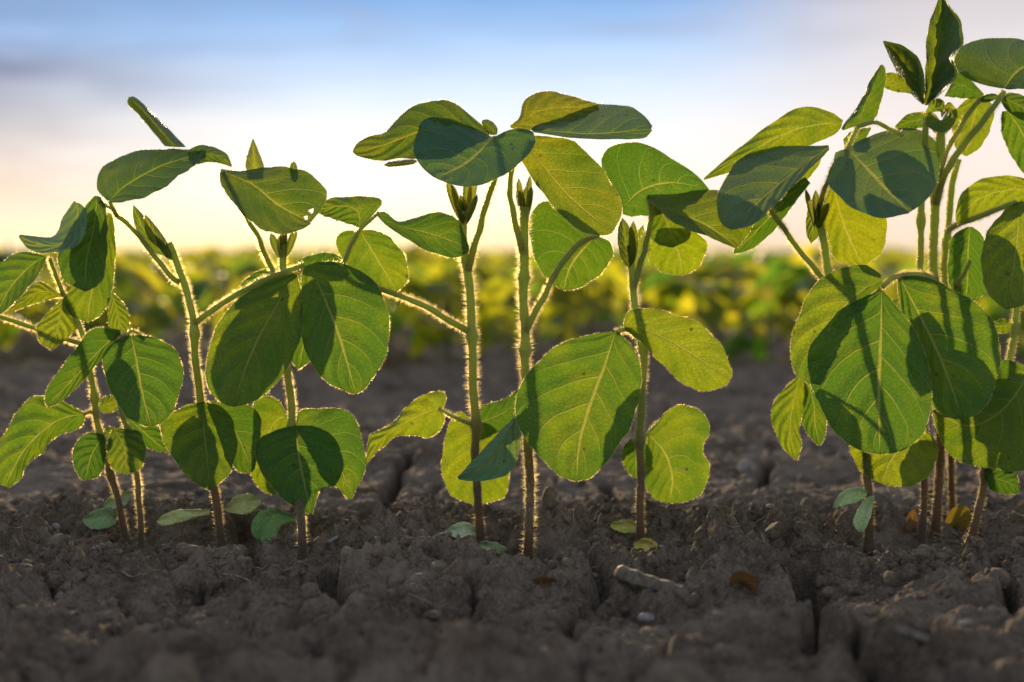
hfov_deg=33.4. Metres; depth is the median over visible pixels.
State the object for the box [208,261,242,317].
soybean plant
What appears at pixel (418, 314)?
soybean plant
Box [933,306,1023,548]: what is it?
soybean plant
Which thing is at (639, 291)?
soybean plant
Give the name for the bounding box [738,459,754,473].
pebble
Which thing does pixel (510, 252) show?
soybean plant
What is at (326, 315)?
soybean plant
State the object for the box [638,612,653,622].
pebble
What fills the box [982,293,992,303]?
soybean plant
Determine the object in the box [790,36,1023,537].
soybean plant
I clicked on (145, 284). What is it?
soybean plant
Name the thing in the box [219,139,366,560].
soybean plant
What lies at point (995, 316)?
soybean plant
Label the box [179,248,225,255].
soybean plant
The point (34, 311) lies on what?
soybean plant
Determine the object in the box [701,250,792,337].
soybean plant
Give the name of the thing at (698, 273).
soybean plant
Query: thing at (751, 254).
soybean plant
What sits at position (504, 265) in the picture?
soybean plant
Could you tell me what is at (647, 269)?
soybean plant
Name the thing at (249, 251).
soybean plant
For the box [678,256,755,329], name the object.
soybean plant
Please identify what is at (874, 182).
soybean plant
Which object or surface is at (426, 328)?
soybean plant
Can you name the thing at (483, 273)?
soybean plant
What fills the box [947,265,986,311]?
soybean plant
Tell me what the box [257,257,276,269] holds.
soybean plant
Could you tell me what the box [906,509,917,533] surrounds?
dead leaf
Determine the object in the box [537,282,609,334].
soybean plant
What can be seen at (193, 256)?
soybean plant
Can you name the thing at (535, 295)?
soybean plant
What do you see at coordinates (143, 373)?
soybean plant
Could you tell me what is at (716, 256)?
soybean plant
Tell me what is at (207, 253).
soybean plant
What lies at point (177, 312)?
soybean plant
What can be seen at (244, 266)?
soybean plant
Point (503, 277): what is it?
soybean plant
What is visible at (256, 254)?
soybean plant
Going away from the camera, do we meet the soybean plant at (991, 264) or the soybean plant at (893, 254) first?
the soybean plant at (991, 264)
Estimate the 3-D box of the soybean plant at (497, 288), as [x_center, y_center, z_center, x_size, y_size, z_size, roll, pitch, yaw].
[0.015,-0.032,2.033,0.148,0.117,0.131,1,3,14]
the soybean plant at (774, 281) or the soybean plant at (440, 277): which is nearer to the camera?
the soybean plant at (440, 277)
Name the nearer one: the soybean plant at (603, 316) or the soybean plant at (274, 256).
the soybean plant at (603, 316)
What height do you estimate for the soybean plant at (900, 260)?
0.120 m
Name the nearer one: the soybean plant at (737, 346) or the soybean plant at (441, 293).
the soybean plant at (737, 346)
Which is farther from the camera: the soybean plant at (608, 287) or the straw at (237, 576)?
the soybean plant at (608, 287)
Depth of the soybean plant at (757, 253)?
5.13 m
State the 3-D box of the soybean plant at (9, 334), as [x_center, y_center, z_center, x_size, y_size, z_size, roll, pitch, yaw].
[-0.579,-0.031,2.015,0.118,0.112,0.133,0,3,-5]
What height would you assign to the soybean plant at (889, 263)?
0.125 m
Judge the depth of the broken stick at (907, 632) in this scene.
0.55 m
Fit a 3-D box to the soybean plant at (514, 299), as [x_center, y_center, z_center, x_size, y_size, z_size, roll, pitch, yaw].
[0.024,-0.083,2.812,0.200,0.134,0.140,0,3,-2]
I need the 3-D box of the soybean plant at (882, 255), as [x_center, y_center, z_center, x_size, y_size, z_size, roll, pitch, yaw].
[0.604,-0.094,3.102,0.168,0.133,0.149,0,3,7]
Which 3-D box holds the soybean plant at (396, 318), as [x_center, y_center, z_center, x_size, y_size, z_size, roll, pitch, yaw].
[-0.204,-0.038,1.942,0.166,0.141,0.148,1,3,25]
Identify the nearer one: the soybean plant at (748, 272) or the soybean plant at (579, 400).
the soybean plant at (579, 400)
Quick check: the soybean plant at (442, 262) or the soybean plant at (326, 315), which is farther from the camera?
the soybean plant at (442, 262)
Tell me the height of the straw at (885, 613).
0.003 m
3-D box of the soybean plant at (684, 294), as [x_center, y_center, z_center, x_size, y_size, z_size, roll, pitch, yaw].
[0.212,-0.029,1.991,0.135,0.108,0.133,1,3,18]
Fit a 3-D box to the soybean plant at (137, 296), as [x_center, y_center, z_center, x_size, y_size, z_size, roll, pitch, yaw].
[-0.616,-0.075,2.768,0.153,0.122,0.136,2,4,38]
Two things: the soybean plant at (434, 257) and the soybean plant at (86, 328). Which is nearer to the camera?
the soybean plant at (86, 328)
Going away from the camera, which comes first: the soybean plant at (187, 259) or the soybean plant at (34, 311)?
the soybean plant at (34, 311)
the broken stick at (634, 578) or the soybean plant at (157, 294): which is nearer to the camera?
the broken stick at (634, 578)
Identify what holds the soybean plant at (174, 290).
on the soil
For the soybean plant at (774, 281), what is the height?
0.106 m
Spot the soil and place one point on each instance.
(296, 646)
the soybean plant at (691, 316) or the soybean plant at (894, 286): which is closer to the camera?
the soybean plant at (894, 286)
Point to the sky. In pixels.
(307, 81)
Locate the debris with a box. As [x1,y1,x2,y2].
[0,438,1007,681]
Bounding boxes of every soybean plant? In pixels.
[0,201,132,546]
[0,242,48,314]
[0,274,66,356]
[1,273,52,344]
[7,296,34,321]
[16,252,124,337]
[44,271,71,292]
[44,293,183,548]
[53,261,167,340]
[57,96,390,547]
[98,299,177,338]
[103,250,195,323]
[113,259,166,300]
[117,257,169,303]
[122,249,150,257]
[138,254,225,330]
[158,271,250,330]
[161,283,205,319]
[178,271,244,329]
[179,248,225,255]
[179,254,199,261]
[184,254,195,258]
[195,245,233,297]
[207,256,255,319]
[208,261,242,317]
[218,251,247,258]
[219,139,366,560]
[220,245,271,255]
[225,256,275,280]
[250,249,275,258]
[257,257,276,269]
[268,254,278,261]
[273,245,403,335]
[276,253,306,263]
[319,99,535,553]
[336,244,438,326]
[339,254,425,305]
[384,264,458,358]
[390,263,491,359]
[398,299,440,318]
[424,257,459,266]
[424,259,508,337]
[428,253,444,259]
[428,290,457,333]
[443,258,511,308]
[451,251,543,340]
[458,91,652,559]
[460,271,563,355]
[474,249,497,260]
[484,249,518,309]
[484,254,533,307]
[515,141,753,554]
[530,269,569,319]
[533,271,629,349]
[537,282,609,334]
[578,248,651,334]
[585,305,610,321]
[599,268,675,343]
[609,257,628,303]
[617,264,675,306]
[639,272,746,333]
[641,256,738,329]
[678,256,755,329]
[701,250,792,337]
[703,251,753,263]
[704,65,941,553]
[705,252,719,258]
[721,253,756,258]
[723,282,803,361]
[732,250,798,290]
[752,252,888,315]
[755,248,786,257]
[755,259,806,323]
[764,257,817,307]
[765,275,807,317]
[772,247,794,258]
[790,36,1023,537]
[792,243,835,264]
[798,254,885,311]
[849,0,964,542]
[868,255,915,263]
[869,256,940,298]
[875,265,916,299]
[881,249,908,254]
[881,249,938,265]
[881,268,950,298]
[882,245,910,255]
[896,257,928,268]
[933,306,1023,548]
[937,158,1023,530]
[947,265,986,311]
[971,292,1023,358]
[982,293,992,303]
[986,304,1023,322]
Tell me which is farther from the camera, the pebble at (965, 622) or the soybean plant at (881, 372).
the soybean plant at (881, 372)
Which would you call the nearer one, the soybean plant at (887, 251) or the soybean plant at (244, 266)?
the soybean plant at (244, 266)
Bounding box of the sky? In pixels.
[0,0,1023,250]
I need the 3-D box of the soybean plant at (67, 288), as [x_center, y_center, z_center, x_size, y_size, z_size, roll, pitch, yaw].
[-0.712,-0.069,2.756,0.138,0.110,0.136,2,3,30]
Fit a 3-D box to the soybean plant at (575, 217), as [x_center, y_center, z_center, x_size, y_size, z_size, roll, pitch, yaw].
[0.016,-0.009,0.745,0.084,0.205,0.049,-1,3,-19]
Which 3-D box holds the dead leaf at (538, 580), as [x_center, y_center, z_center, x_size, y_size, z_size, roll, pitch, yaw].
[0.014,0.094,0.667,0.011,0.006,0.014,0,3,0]
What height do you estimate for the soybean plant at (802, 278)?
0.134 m
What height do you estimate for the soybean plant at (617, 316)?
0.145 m
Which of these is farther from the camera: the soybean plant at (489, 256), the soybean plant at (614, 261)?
the soybean plant at (489, 256)
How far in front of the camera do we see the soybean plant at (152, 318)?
1.99 m
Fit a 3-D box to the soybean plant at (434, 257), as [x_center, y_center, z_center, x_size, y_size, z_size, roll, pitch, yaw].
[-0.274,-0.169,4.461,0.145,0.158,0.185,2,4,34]
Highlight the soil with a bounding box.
[0,296,1023,681]
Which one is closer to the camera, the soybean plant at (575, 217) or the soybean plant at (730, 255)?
the soybean plant at (575, 217)
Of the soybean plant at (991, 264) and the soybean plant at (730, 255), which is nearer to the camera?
the soybean plant at (991, 264)
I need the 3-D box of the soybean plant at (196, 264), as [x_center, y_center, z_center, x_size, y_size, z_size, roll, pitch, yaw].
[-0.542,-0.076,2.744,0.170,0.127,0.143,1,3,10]
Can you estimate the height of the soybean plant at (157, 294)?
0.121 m
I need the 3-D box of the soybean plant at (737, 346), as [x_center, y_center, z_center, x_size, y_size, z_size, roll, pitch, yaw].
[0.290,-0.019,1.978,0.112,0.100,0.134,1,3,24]
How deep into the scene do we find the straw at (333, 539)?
0.75 m
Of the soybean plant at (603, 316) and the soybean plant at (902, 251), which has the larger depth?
the soybean plant at (902, 251)
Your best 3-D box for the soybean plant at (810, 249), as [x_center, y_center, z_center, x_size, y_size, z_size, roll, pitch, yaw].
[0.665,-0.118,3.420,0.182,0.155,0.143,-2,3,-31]
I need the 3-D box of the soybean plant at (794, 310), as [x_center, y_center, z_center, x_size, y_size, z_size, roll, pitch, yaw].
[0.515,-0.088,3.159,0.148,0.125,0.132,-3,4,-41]
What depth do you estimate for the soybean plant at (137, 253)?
4.88 m
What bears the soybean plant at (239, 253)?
on the soil
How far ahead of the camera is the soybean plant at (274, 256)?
3.44 m
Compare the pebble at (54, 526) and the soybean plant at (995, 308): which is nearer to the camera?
the pebble at (54, 526)
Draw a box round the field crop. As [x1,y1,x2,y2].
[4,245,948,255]
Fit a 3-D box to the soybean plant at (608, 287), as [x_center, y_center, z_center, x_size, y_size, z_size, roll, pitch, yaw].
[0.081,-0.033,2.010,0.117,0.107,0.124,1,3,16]
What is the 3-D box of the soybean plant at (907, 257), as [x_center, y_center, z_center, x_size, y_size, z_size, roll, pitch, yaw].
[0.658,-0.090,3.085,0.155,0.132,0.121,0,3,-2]
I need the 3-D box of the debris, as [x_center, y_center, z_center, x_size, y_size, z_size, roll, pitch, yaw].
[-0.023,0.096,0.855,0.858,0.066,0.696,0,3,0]
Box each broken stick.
[613,565,690,599]
[892,624,930,641]
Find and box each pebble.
[51,523,59,530]
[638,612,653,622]
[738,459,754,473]
[766,504,774,508]
[957,620,973,624]
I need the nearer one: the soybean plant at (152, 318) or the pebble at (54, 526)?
the pebble at (54, 526)
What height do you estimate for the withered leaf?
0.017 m
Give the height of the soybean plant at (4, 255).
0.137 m
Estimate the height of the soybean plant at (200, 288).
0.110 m
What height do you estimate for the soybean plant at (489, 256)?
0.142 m
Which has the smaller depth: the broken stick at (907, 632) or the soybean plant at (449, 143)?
the broken stick at (907, 632)
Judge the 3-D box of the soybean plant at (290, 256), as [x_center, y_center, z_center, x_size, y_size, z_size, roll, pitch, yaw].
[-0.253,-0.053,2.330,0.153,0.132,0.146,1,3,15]
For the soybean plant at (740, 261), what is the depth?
3.40 m
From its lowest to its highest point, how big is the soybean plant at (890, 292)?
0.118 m
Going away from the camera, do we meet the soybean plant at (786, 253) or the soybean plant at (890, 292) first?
the soybean plant at (890, 292)
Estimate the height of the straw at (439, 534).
0.006 m
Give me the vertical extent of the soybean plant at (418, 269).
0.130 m
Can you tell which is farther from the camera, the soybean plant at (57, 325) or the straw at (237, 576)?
the soybean plant at (57, 325)
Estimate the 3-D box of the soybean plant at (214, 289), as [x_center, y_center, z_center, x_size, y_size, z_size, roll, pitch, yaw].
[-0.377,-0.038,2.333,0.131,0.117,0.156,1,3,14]
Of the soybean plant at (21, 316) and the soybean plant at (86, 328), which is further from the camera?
the soybean plant at (21, 316)
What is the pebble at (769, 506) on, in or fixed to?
on the soil
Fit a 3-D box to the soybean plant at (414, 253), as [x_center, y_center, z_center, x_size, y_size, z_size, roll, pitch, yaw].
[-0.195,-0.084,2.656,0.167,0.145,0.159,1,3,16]
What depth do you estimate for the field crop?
9.28 m
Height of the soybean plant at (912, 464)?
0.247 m
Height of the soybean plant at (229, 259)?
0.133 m
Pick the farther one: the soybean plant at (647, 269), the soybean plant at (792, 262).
the soybean plant at (647, 269)
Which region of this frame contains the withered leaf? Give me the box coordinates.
[945,505,972,528]
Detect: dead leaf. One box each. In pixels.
[533,577,556,583]
[730,571,757,594]
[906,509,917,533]
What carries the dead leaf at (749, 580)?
on the soil
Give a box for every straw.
[222,573,250,580]
[327,535,338,542]
[432,532,444,539]
[879,609,903,617]

